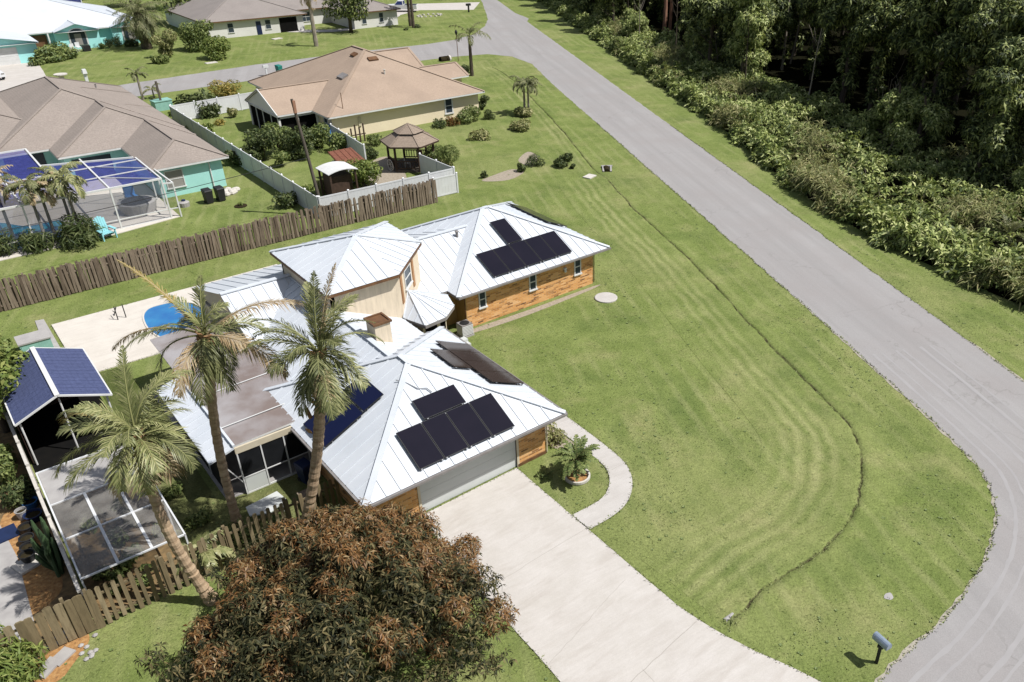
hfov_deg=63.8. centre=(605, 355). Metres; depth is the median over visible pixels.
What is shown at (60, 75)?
birdbath
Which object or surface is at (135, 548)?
nursery plant
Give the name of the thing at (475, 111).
shrub
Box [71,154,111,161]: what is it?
sliding door
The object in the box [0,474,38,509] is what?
yard shrub
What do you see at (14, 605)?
paved path
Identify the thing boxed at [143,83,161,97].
palm
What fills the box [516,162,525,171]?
shrub
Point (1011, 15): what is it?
forest tree
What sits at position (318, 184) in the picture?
bush
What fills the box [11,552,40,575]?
pot tray
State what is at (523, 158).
mulch bed
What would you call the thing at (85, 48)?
planter box
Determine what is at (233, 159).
shrub
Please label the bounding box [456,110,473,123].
shrub
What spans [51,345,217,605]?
coconut palm
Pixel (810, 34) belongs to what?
forest tree
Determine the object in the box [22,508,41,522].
plant pot
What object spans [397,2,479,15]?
truck driveway
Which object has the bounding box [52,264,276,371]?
pool deck
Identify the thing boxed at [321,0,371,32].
shade tree
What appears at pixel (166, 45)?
bush
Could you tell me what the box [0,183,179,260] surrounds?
patio
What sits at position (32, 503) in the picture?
plant pot
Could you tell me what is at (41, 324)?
garden slab
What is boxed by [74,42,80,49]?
garden chair
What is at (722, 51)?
forest tree
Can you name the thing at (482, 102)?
shrub
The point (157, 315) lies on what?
swimming pool
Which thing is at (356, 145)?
vinyl fence
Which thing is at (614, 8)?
forest tree
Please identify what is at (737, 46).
forest tree
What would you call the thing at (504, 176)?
mulch bed
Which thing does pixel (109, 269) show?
wooden fence
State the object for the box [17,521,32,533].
plant pot
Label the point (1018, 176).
forest tree
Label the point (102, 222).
adirondack chair
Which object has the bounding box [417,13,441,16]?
stone ring
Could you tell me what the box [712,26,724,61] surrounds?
forest tree
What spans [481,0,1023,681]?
road
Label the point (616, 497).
walkway
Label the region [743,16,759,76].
bare tree
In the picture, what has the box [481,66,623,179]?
swale
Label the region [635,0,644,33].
bare tree
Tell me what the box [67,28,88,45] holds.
window
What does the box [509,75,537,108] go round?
palm
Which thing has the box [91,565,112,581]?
nursery plant
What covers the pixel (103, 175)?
pool cage
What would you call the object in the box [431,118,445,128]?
shrub
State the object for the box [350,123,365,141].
trellis
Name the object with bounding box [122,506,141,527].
nursery plant
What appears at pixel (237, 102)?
vinyl fence
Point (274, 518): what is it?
yard weed
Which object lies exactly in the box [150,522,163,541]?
nursery plant
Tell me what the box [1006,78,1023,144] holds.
forest tree
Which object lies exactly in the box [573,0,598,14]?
forest tree
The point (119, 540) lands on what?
nursery plant
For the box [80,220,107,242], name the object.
bush
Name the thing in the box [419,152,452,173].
vinyl fence
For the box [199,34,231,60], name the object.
bush
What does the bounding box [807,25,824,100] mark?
bare tree
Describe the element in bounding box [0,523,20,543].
door mat
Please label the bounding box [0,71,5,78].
parked car
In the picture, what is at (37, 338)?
storage box
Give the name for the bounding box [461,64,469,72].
shrub
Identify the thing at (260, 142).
tree
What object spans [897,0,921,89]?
forest tree
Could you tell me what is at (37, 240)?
bush
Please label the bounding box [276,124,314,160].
tree
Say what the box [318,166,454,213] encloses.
vinyl fence
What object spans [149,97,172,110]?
utility cabinet
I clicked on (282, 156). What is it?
bush
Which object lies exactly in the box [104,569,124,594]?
nursery plant
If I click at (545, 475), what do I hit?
corner bush
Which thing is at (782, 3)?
forest tree
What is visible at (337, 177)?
canopy hut
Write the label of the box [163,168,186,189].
window
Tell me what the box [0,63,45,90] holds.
neighbour driveway
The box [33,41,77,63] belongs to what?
hedge
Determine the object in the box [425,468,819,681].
driveway
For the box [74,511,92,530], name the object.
nursery plant
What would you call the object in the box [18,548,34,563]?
plant pot
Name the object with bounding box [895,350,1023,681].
tyre mark
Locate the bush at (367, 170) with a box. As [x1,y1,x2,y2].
[341,158,382,185]
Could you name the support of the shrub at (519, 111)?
on the ground at (930, 592)
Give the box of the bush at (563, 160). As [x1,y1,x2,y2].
[553,152,572,167]
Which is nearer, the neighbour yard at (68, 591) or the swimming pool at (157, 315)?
the neighbour yard at (68, 591)
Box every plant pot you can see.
[14,506,26,519]
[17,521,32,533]
[18,532,33,543]
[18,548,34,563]
[19,541,31,550]
[21,496,37,509]
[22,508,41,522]
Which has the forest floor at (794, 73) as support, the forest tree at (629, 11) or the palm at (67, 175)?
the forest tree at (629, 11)
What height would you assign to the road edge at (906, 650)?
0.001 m
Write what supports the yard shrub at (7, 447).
on the neighbour yard at (68, 591)
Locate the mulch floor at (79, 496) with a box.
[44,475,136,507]
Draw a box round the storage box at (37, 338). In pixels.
[14,328,53,351]
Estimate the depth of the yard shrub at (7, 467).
35.35 m
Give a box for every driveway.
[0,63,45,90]
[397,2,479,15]
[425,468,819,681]
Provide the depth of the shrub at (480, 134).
83.56 m
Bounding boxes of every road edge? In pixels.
[772,277,996,681]
[968,340,1023,380]
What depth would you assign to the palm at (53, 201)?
57.77 m
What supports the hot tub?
on the patio
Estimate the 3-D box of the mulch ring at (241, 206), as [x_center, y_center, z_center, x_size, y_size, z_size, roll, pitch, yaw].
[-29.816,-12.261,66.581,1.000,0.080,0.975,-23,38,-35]
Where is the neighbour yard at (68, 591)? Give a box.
[0,412,85,642]
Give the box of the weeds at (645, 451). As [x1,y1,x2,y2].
[3,145,1016,681]
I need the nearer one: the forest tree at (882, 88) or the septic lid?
the septic lid
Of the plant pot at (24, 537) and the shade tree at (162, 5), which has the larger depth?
the shade tree at (162, 5)
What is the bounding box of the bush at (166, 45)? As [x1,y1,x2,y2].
[149,28,178,56]
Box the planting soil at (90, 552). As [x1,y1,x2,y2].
[53,479,182,615]
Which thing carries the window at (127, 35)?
in the aqua house at (27, 27)
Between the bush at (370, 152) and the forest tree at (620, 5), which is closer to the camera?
the bush at (370, 152)
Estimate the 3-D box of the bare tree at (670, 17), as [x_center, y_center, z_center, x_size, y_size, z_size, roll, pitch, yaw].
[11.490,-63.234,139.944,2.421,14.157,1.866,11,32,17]
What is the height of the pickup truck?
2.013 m
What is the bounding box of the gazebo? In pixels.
[380,123,438,172]
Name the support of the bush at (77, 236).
on the ground at (930, 592)
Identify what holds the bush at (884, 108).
on the forest floor at (794, 73)
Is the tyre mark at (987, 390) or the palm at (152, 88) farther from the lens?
the palm at (152, 88)
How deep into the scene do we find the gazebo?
73.99 m
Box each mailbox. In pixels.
[81,69,88,81]
[872,631,891,663]
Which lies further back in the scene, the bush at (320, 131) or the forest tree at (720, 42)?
the forest tree at (720, 42)
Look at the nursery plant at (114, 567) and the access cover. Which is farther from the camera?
the access cover
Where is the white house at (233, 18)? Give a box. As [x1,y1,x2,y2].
[163,0,400,37]
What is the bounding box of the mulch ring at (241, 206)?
[234,203,246,207]
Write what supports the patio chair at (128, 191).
on the patio
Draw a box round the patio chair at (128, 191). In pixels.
[122,185,137,197]
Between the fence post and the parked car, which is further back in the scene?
the parked car
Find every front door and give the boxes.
[31,35,47,48]
[256,21,262,34]
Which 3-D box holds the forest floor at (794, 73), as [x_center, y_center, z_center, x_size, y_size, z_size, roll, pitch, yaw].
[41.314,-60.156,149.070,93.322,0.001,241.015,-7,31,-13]
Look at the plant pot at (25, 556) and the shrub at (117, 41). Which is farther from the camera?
the shrub at (117, 41)
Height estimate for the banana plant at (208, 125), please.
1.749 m
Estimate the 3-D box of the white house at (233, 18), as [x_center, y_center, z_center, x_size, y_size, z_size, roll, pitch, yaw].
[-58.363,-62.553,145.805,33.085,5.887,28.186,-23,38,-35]
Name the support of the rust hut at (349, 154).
on the ground at (930, 592)
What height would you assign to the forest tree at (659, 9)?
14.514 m
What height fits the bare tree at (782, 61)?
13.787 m
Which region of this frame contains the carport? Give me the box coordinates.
[2,346,112,464]
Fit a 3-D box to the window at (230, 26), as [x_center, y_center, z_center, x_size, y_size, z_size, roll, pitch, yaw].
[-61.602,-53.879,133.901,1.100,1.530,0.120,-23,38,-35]
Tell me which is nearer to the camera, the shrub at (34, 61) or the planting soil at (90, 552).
the planting soil at (90, 552)
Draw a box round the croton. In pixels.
[206,79,241,97]
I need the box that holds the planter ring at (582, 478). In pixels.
[565,469,589,484]
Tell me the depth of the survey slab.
30.93 m
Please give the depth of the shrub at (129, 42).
126.75 m
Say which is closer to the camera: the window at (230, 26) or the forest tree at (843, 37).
the forest tree at (843, 37)
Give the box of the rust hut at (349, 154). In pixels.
[328,147,364,182]
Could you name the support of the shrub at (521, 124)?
on the ground at (930, 592)
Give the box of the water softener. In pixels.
[179,199,189,207]
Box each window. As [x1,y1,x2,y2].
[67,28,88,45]
[121,23,134,39]
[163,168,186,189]
[227,23,234,32]
[264,19,271,29]
[303,11,309,21]
[378,12,383,22]
[403,263,412,290]
[425,321,445,331]
[444,98,453,114]
[478,292,487,309]
[529,275,537,291]
[573,259,581,276]
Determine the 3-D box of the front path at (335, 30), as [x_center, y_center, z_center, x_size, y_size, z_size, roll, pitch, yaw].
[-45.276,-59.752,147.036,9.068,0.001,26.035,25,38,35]
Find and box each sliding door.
[31,153,46,164]
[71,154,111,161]
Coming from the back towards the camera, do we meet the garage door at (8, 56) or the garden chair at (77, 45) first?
the garden chair at (77, 45)
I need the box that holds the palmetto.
[986,214,1023,241]
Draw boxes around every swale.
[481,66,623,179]
[556,176,905,656]
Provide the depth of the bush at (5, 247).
57.38 m
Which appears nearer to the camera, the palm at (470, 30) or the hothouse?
the hothouse
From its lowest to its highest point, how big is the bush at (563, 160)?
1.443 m
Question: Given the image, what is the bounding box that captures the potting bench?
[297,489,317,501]
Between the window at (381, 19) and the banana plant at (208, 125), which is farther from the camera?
the window at (381, 19)
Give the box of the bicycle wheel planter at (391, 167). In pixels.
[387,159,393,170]
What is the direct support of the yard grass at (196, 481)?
on the ground at (930, 592)
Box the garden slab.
[35,319,59,347]
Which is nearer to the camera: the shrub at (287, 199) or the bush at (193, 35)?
the shrub at (287, 199)
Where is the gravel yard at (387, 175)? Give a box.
[363,157,406,186]
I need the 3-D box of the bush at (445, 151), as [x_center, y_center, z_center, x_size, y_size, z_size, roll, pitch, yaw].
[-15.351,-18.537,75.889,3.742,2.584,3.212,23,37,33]
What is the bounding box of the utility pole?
[290,99,319,195]
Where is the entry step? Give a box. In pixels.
[461,337,470,344]
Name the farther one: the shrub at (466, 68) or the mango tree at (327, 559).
the shrub at (466, 68)
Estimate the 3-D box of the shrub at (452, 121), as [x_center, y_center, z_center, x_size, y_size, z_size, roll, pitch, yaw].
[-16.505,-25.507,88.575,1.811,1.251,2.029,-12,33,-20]
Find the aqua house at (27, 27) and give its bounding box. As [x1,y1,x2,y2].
[0,0,138,65]
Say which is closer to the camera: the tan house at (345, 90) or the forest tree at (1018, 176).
the forest tree at (1018, 176)
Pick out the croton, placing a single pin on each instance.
(228, 88)
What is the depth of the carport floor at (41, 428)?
39.31 m
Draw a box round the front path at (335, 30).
[291,15,399,31]
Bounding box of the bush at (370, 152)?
[365,145,378,158]
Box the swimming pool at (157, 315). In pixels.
[142,301,201,336]
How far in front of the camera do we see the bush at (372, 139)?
81.42 m
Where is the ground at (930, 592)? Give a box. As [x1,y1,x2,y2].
[0,0,1023,681]
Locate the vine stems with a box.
[547,0,1019,273]
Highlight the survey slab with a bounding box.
[884,593,892,599]
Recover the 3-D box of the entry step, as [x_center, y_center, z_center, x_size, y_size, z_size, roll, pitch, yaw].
[-8.524,-0.623,46.919,1.400,0.320,0.700,-23,38,-35]
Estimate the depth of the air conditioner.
47.87 m
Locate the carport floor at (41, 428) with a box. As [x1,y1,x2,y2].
[16,396,125,482]
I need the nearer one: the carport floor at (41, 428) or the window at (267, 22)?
the carport floor at (41, 428)
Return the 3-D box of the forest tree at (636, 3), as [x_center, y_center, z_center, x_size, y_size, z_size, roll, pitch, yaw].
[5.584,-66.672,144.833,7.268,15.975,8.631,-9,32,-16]
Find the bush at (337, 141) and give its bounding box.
[323,132,352,150]
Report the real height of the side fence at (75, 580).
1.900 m
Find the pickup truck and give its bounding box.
[388,0,418,11]
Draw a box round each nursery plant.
[64,510,81,521]
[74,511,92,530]
[81,506,102,520]
[81,517,97,533]
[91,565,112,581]
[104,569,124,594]
[107,497,124,512]
[107,525,128,547]
[112,557,136,573]
[115,554,137,573]
[121,542,144,556]
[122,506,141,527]
[135,562,153,586]
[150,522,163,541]
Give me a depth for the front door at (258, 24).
136.72 m
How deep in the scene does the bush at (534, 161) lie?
76.17 m
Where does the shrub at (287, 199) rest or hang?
on the ground at (930, 592)
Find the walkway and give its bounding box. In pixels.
[551,416,631,528]
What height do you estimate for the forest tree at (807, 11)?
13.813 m
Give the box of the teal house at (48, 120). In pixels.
[0,76,228,197]
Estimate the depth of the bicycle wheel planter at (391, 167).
74.54 m
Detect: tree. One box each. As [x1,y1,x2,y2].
[0,333,29,432]
[134,497,520,681]
[154,0,190,14]
[239,128,277,160]
[259,121,293,154]
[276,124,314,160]
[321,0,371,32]
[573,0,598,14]
[590,0,634,20]
[593,0,615,18]
[615,0,624,14]
[616,5,645,30]
[621,13,650,37]
[625,0,639,9]
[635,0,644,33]
[644,0,657,17]
[656,0,668,23]
[662,0,667,31]
[668,0,672,30]
[672,2,679,47]
[674,0,734,70]
[675,27,721,62]
[703,0,791,48]
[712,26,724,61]
[716,0,746,71]
[721,0,770,86]
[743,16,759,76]
[757,1,797,72]
[765,0,800,59]
[780,0,789,69]
[787,7,808,55]
[789,5,802,63]
[796,0,838,79]
[805,11,814,44]
[807,0,869,64]
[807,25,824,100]
[810,0,895,104]
[816,29,836,64]
[836,29,846,51]
[837,0,860,85]
[837,26,845,37]
[845,0,916,113]
[847,0,900,97]
[880,49,899,80]
[882,60,904,131]
[886,0,947,98]
[895,65,914,88]
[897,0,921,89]
[909,0,990,112]
[927,56,977,104]
[939,0,1001,116]
[948,61,970,87]
[952,0,1023,153]
[957,35,1023,192]
[987,1,1020,130]
[992,0,1023,174]
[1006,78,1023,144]
[1010,163,1023,194]
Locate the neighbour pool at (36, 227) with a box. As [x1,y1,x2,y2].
[0,220,64,250]
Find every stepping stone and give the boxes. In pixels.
[35,656,61,678]
[53,646,75,666]
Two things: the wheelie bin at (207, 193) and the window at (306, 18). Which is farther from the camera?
the window at (306, 18)
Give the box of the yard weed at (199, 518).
[182,506,213,530]
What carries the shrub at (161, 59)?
on the ground at (930, 592)
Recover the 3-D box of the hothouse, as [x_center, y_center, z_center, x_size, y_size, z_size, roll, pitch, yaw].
[-19.752,6.646,32.763,3.560,1.981,7.810,-23,38,-35]
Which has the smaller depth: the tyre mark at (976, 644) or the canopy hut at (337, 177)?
the tyre mark at (976, 644)
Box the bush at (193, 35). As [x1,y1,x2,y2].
[178,19,213,51]
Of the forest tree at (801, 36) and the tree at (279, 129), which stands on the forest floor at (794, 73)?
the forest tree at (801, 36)
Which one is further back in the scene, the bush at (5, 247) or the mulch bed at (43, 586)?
the bush at (5, 247)
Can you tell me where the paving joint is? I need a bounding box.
[500,431,688,681]
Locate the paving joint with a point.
(606, 599)
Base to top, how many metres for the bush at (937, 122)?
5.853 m
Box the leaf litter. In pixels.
[28,631,89,681]
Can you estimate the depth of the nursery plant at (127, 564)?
31.19 m
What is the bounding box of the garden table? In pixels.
[246,491,285,516]
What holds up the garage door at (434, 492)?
in the brick house at (438, 413)
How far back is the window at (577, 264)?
52.97 m
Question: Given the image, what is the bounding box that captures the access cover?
[583,174,596,178]
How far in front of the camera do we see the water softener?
66.15 m
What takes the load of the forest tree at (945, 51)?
on the forest floor at (794, 73)
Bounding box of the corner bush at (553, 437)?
[545,422,567,446]
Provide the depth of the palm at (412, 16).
143.47 m
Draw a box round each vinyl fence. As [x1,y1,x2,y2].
[169,92,251,118]
[169,105,318,216]
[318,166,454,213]
[330,123,366,159]
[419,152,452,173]
[432,172,458,197]
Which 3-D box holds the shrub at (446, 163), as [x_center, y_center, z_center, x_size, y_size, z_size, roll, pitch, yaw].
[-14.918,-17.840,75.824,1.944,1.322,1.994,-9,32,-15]
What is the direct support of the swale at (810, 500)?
on the ground at (930, 592)
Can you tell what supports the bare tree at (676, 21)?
on the forest floor at (794, 73)
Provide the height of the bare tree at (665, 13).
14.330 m
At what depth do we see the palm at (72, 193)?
58.12 m
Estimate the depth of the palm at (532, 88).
90.74 m
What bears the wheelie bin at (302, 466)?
on the yard grass at (196, 481)
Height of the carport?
3.240 m
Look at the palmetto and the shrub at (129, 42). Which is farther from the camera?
the shrub at (129, 42)
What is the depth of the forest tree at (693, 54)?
113.69 m
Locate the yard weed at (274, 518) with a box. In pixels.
[267,509,285,523]
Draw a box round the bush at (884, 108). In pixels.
[856,84,920,144]
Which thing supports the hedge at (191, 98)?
on the ground at (930, 592)
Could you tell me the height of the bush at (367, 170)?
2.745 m
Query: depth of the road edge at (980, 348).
45.95 m
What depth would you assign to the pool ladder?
49.36 m
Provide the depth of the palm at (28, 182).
56.83 m
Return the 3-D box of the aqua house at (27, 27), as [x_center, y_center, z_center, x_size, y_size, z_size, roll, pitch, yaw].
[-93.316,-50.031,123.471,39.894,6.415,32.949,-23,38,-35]
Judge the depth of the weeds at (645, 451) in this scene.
36.28 m
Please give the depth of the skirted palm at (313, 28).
126.44 m
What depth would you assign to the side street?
120.66 m
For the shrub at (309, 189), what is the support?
on the ground at (930, 592)
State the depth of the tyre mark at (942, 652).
32.61 m
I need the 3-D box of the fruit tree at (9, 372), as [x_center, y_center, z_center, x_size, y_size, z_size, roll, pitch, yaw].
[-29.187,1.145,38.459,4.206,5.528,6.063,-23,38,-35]
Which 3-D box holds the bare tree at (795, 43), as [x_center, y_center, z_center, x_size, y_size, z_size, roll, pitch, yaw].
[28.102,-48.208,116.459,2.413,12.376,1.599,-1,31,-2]
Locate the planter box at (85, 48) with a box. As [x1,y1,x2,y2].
[81,45,90,51]
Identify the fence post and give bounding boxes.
[154,81,161,100]
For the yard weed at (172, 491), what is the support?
on the yard grass at (196, 481)
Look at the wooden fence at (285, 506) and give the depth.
30.64 m
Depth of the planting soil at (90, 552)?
33.17 m
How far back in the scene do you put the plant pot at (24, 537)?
32.92 m
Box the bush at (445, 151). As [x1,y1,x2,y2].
[423,144,460,162]
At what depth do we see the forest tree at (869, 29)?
87.87 m
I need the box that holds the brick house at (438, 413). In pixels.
[148,201,610,517]
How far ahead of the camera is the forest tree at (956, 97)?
97.27 m
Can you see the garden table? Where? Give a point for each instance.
(264, 503)
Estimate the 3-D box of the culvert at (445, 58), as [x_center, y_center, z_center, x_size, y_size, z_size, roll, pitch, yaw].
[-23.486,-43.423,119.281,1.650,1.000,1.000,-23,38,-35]
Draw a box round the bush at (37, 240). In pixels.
[15,228,57,255]
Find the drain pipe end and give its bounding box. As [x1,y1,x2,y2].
[723,612,733,620]
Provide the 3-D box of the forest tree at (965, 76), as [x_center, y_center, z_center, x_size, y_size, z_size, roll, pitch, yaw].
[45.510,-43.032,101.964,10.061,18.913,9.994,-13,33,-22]
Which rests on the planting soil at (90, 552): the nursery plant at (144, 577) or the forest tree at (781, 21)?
the nursery plant at (144, 577)
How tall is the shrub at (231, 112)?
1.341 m
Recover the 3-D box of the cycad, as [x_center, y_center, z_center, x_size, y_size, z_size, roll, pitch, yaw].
[-1.210,4.751,36.445,2.269,1.806,2.065,-23,38,-35]
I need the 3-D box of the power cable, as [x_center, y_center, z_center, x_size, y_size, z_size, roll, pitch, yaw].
[-40.346,-7.684,50.499,45.083,1.090,0.042,-22,37,-33]
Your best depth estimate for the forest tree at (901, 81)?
103.26 m
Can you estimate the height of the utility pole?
9.121 m
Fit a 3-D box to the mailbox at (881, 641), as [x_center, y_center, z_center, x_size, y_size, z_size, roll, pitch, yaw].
[9.445,10.122,28.012,0.294,1.280,0.643,-17,35,-28]
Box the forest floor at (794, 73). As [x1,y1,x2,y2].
[579,0,1023,305]
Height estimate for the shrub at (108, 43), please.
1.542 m
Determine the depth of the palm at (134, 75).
96.03 m
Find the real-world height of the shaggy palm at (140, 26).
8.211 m
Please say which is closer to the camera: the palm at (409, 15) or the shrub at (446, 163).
the shrub at (446, 163)
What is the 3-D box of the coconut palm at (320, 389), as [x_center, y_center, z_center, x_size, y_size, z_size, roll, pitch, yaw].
[-10.282,2.392,30.591,4.763,11.827,3.889,20,36,29]
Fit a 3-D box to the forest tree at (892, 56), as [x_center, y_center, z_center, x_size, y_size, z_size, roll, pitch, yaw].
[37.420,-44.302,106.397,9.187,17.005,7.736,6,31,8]
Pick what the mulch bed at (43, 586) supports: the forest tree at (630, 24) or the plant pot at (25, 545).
the plant pot at (25, 545)
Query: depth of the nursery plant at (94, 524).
33.59 m
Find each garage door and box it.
[0,47,20,65]
[417,439,519,511]
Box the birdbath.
[53,73,66,78]
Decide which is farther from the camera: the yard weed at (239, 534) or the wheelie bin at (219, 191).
the wheelie bin at (219, 191)
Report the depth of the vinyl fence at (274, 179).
72.64 m
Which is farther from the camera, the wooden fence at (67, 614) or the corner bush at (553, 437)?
the corner bush at (553, 437)
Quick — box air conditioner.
[456,319,474,337]
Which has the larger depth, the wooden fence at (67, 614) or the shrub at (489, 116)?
the shrub at (489, 116)
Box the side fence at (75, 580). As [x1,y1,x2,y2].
[1,401,90,613]
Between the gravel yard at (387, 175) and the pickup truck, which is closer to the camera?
the gravel yard at (387, 175)
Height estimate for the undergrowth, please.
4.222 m
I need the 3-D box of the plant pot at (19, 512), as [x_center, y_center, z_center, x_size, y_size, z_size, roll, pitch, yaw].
[-24.486,6.642,34.182,0.466,0.430,0.466,-23,38,-35]
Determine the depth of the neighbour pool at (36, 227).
62.06 m
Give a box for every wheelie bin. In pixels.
[200,187,213,203]
[213,185,225,200]
[274,64,281,70]
[293,457,309,484]
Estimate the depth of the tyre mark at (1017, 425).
43.35 m
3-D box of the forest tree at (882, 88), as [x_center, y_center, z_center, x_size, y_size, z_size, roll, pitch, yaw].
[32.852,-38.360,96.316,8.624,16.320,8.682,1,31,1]
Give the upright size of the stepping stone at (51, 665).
0.086 m
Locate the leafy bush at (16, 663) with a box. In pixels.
[0,624,50,681]
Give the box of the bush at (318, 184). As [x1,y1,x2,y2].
[313,179,324,191]
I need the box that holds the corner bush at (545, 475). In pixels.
[536,469,554,480]
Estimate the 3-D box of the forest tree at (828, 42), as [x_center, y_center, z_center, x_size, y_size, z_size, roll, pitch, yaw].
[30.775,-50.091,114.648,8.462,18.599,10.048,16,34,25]
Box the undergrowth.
[535,0,1023,290]
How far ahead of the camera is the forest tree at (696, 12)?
107.25 m
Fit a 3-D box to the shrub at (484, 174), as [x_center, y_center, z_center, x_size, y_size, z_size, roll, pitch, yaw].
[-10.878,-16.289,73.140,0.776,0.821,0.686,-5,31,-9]
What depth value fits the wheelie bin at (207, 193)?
66.66 m
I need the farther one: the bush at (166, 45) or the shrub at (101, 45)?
the shrub at (101, 45)
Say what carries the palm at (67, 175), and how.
on the patio
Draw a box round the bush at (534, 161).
[525,153,544,167]
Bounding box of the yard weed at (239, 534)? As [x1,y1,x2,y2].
[218,517,255,548]
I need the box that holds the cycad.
[551,434,599,480]
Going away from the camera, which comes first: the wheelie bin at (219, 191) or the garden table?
the garden table
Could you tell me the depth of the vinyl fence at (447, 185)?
68.88 m
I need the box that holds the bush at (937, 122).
[883,94,955,155]
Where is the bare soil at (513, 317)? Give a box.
[473,284,599,332]
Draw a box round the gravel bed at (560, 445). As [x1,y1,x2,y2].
[545,426,573,448]
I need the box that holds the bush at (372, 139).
[365,134,381,144]
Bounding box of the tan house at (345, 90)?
[244,45,484,136]
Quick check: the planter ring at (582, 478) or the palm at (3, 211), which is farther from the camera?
the palm at (3, 211)
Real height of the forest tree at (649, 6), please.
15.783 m
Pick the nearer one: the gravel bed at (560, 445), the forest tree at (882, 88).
the gravel bed at (560, 445)
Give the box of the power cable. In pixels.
[2,158,305,230]
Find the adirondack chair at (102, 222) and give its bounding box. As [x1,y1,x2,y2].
[93,216,117,241]
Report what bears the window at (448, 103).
in the tan house at (345, 90)
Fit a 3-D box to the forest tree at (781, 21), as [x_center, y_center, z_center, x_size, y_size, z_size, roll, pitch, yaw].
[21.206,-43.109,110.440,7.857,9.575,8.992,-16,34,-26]
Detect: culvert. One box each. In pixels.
[439,55,451,61]
[601,165,611,171]
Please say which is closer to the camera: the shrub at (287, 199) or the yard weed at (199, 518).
the yard weed at (199, 518)
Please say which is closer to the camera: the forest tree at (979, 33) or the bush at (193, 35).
the forest tree at (979, 33)
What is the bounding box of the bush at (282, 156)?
[270,150,289,166]
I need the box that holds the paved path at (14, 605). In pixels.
[0,526,33,638]
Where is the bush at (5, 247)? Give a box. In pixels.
[0,226,21,256]
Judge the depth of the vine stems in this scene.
79.64 m
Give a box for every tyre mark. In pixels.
[872,354,1018,681]
[882,353,1023,681]
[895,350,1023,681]
[902,349,1023,681]
[919,346,1023,432]
[929,345,1023,419]
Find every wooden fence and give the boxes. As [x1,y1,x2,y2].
[0,179,437,311]
[0,590,105,657]
[81,478,342,627]
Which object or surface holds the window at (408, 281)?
in the brick house at (438, 413)
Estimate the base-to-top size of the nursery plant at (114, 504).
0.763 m
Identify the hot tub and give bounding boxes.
[117,195,156,215]
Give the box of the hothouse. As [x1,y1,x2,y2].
[36,445,193,589]
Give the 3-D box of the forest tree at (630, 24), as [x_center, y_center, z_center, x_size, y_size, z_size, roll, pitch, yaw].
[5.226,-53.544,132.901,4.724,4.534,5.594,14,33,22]
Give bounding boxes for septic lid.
[595,292,616,302]
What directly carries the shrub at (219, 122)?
on the ground at (930, 592)
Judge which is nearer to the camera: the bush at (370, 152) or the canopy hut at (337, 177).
the canopy hut at (337, 177)
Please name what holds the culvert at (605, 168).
on the ground at (930, 592)
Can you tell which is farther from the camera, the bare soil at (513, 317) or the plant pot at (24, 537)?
the bare soil at (513, 317)
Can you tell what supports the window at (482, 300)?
in the brick house at (438, 413)
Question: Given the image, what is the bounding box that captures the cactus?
[30,517,63,577]
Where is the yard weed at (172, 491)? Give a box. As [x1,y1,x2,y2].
[161,480,183,500]
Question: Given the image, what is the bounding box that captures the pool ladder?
[113,304,125,319]
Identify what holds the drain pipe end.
on the ground at (930, 592)
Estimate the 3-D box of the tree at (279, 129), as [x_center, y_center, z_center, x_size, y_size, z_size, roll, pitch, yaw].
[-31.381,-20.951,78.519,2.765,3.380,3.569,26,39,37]
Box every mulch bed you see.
[0,509,62,614]
[482,169,523,180]
[518,152,536,166]
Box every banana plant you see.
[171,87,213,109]
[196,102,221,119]
[202,122,213,131]
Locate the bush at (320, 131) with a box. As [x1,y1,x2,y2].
[307,122,330,148]
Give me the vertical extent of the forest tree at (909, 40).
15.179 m
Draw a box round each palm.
[0,165,17,242]
[0,172,49,236]
[14,171,65,240]
[27,165,83,221]
[36,161,87,223]
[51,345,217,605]
[103,0,168,48]
[111,259,304,530]
[124,66,148,99]
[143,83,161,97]
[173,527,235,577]
[239,263,384,527]
[299,0,317,46]
[406,0,411,25]
[409,0,414,27]
[449,22,490,75]
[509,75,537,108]
[515,78,542,107]
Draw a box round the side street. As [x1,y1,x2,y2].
[119,2,531,95]
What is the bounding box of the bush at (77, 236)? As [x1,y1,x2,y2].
[53,211,102,252]
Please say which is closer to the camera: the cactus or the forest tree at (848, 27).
the cactus
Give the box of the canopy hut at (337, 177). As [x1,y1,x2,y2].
[315,161,358,194]
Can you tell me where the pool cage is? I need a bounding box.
[0,148,182,253]
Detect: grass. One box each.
[100,365,331,622]
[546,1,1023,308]
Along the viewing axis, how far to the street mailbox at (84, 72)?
104.21 m
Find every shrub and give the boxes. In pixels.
[0,443,16,464]
[0,450,17,489]
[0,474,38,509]
[27,56,44,65]
[97,43,105,48]
[103,38,113,47]
[112,35,121,46]
[124,38,138,46]
[149,53,169,63]
[213,118,225,125]
[224,150,247,166]
[226,107,237,116]
[271,190,297,207]
[300,184,313,194]
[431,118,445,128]
[439,157,453,165]
[445,116,460,125]
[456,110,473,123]
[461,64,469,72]
[462,105,480,121]
[468,128,490,140]
[478,94,489,108]
[480,170,487,177]
[483,109,495,119]
[509,118,531,131]
[513,106,533,116]
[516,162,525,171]

